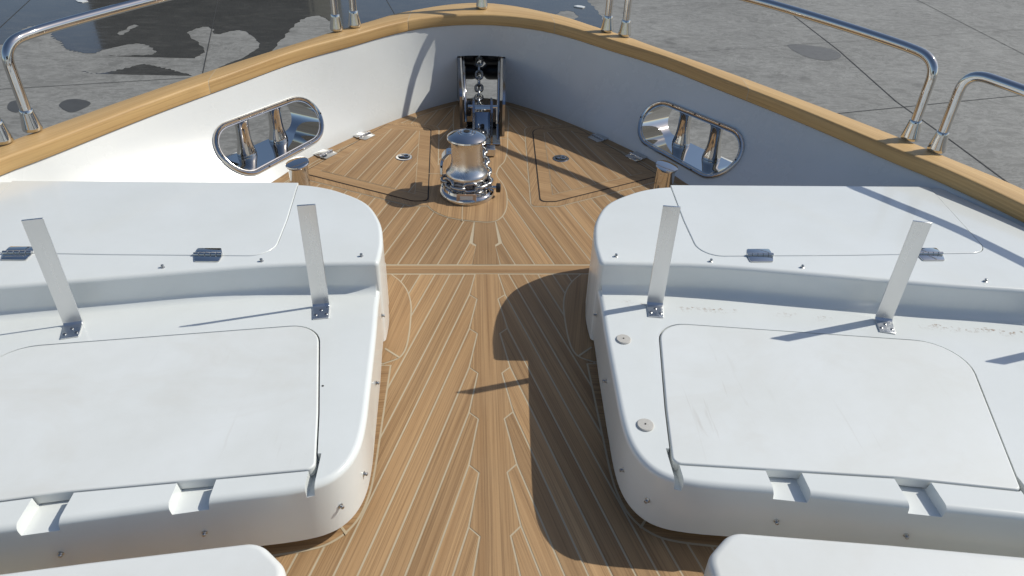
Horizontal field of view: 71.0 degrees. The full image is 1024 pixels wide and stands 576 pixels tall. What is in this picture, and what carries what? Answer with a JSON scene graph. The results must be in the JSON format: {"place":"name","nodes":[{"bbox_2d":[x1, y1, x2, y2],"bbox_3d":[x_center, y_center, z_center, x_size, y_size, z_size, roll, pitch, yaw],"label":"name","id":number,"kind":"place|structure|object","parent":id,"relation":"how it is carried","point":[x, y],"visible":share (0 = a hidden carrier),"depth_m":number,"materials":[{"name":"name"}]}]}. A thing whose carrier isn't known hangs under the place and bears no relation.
{"place":"outdoors","nodes":[
{"label":"outdoors","id":0,"kind":"place"},
{"bbox_2d":[261,98,727,575],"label":"deck","id":1,"kind":"structure","parent":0,"point":[492,456],"depth_m":2.43,"materials":[{"name":"brown wood"}]},
{"bbox_2d":[0,544,285,575],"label":"bench seat","id":2,"kind":"object","parent":1,"relation":"on","point":[248,560],"visible":1,"depth_m":1.61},
{"bbox_2d":[0,181,388,574],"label":"sunbed base","id":3,"kind":"object","parent":1,"relation":"on","point":[203,380],"visible":0.97,"depth_m":2.15,"materials":[{"name":"plastic"}]},
{"bbox_2d":[21,218,82,338],"bbox_3d":[-1.401,-0.023,2.183,0.056,0.388,0.080,-9,36,-15],"label":"metal upright","id":4,"kind":"object","parent":3,"relation":"attached to","point":[41,243],"visible":1,"depth_m":2.21,"materials":[{"name":"metal"}]},
{"bbox_2d":[297,204,329,319],"bbox_3d":[-0.637,-0.078,2.306,0.056,0.388,0.080,-5,35,-11],"label":"metal upright","id":5,"kind":"object","parent":3,"relation":"attached to","point":[309,228],"visible":1,"depth_m":2.34,"materials":[{"name":"metal"}]},
{"bbox_2d":[285,157,310,185],"bbox_3d":[-1.038,-0.523,3.514,0.150,0.217,0.150,0,35,-3],"label":"bollard","id":6,"kind":"object","parent":1,"relation":"on","point":[297,168],"visible":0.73,"depth_m":3.46,"materials":[{"name":"metal"}]},
{"bbox_2d":[308,125,430,200],"bbox_3d":[-0.782,-0.727,3.996,0.677,0.014,1.007,0,35,-3],"label":"deck hatch","id":7,"kind":"object","parent":1,"relation":"on","point":[392,160],"visible":1,"depth_m":3.95,"materials":[{"name":"brown wood"}]},
{"bbox_2d":[439,128,500,205],"bbox_3d":[-0.212,-0.631,3.611,0.314,0.328,0.314,0,35,-3],"label":"capstan","id":8,"kind":"object","parent":1,"relation":"on","point":[466,165],"visible":0.96,"depth_m":3.57,"materials":[{"name":"metal"}]},
{"bbox_2d":[440,55,493,192],"bbox_3d":[-0.266,-1.093,4.264,0.275,0.266,1.845,0,35,-3],"label":"anchor chain","id":9,"kind":"object","parent":8,"relation":"attached to","point":[476,186],"visible":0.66,"depth_m":3.83,"materials":[{"name":"metal"}]},
{"bbox_2d":[466,97,499,155],"bbox_3d":[-0.170,-0.982,4.202,0.203,0.234,0.500,0,35,-3],"label":"chain stopper","id":10,"kind":"object","parent":1,"relation":"on","point":[484,120],"visible":0.84,"depth_m":4.16,"materials":[{"name":"metal"}]},
{"bbox_2d":[0,3,1023,226],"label":"bow bulwark","id":11,"kind":"object","parent":1,"relation":"attached to","point":[349,82],"visible":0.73,"depth_m":3.84,"materials":[{"name":"white wood"}]},
{"bbox_2d":[0,118,13,144],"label":"guard rail","id":12,"kind":"object","parent":11,"relation":"on","point":[6,136],"visible":1,"depth_m":2.94,"materials":[{"name":"metal"}]},
{"bbox_2d":[1,0,342,132],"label":"guard rail","id":13,"kind":"object","parent":11,"relation":"on","point":[30,121],"visible":1,"depth_m":3.02,"materials":[{"name":"metal"}]},
{"bbox_2d":[213,96,323,175],"bbox_3d":[-1.345,-0.847,3.859,0.372,0.250,0.724,19,38,23],"label":"fairlead","id":14,"kind":"object","parent":11,"relation":"attached to","point":[304,130],"visible":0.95,"depth_m":3.89,"materials":[{"name":"metal"}]},
{"bbox_2d":[457,55,504,135],"bbox_3d":[-0.199,-1.270,4.662,0.312,0.399,0.975,0,35,-3],"label":"anchor chute","id":15,"kind":"object","parent":11,"relation":"attached to","point":[493,68],"visible":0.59,"depth_m":4.63,"materials":[{"name":"metal"}]},
{"bbox_2d":[348,0,613,31],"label":"guard rail","id":16,"kind":"object","parent":11,"relation":"on","point":[355,22],"visible":1,"depth_m":4.26,"materials":[{"name":"metal"}]},
{"bbox_2d":[637,101,744,178],"bbox_3d":[1.031,-0.851,3.992,0.372,0.250,0.724,-20,40,-29],"label":"fairlead","id":17,"kind":"object","parent":11,"relation":"attached to","point":[655,134],"visible":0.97,"depth_m":4.01,"materials":[{"name":"metal"}]},
{"bbox_2d":[618,0,937,141],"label":"guard rail","id":18,"kind":"object","parent":11,"relation":"on","point":[911,131],"visible":1,"depth_m":3.27,"materials":[{"name":"metal"}]},
{"bbox_2d":[927,71,1023,153],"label":"guard rail","id":19,"kind":"object","parent":11,"relation":"on","point":[938,143],"visible":1,"depth_m":3.03,"materials":[{"name":"metal"}]},
{"bbox_2d":[532,127,655,201],"bbox_3d":[0.456,-0.729,4.066,0.677,0.014,1.007,0,35,-3],"label":"deck hatch","id":20,"kind":"object","parent":1,"relation":"on","point":[571,162],"visible":1,"depth_m":4.01,"materials":[{"name":"brown wood"}]},
{"bbox_2d":[654,160,677,188],"bbox_3d":[0.765,-0.526,3.615,0.150,0.217,0.150,0,35,-3],"label":"bollard","id":21,"kind":"object","parent":1,"relation":"on","point":[666,170],"visible":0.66,"depth_m":3.56,"materials":[{"name":"metal"}]},
{"bbox_2d":[586,185,1023,557],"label":"sunbed base","id":22,"kind":"object","parent":1,"relation":"on","point":[764,376],"visible":0.98,"depth_m":2.26,"materials":[{"name":"plastic"}]},
{"bbox_2d":[647,205,680,317],"bbox_3d":[0.501,-0.081,2.371,0.056,0.388,0.080,5,35,4],"label":"metal upright","id":23,"kind":"object","parent":22,"relation":"attached to","point":[664,249],"visible":1,"depth_m":2.40,"materials":[{"name":"metal"}]},
{"bbox_2d":[875,220,931,333],"bbox_3d":[1.278,-0.029,2.337,0.056,0.388,0.080,8,35,9],"label":"metal upright","id":24,"kind":"object","parent":22,"relation":"attached to","point":[917,234],"visible":1,"depth_m":2.37,"materials":[{"name":"metal"}]},
{"bbox_2d":[704,534,1023,575],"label":"bench seat","id":25,"kind":"object","parent":1,"relation":"on","point":[745,555],"visible":1,"depth_m":1.68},
{"bbox_2d":[0,0,1023,188],"bbox_3d":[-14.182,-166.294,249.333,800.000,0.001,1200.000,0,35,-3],"label":"yard","id":26,"kind":"structure","parent":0,"point":[989,132],"depth_m":15.44,"materials":[{"name":"concrete"}]},
{"bbox_2d":[7,99,90,111],"bbox_3d":[-8.086,-3.174,12.473,1.392,0.001,0.672,0,35,-3],"label":"damp patch","id":27,"kind":"object","parent":26,"relation":"on","point":[71,105],"visible":0.75,"depth_m":12.50,"materials":[{"name":"concrete"}]},
{"bbox_2d":[0,0,602,75],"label":"puddle","id":28,"kind":"object","parent":26,"relation":"on","point":[162,29],"visible":0.79,"depth_m":17.39,"materials":[{"name":"water"}]},
{"bbox_2d":[3,0,1023,182],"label":"slab joint","id":29,"kind":"object","parent":26,"relation":"on","point":[680,52],"visible":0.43,"depth_m":14.66,"materials":[{"name":"grey concrete"}]},
{"bbox_2d":[788,44,840,59],"bbox_3d":[7.056,-5.463,16.612,1.049,0.001,1.251,0,35,-3],"label":"damp patch","id":30,"kind":"object","parent":26,"relation":"on","point":[816,52],"visible":1,"depth_m":16.61,"materials":[{"name":"grey concrete"}]}
]}

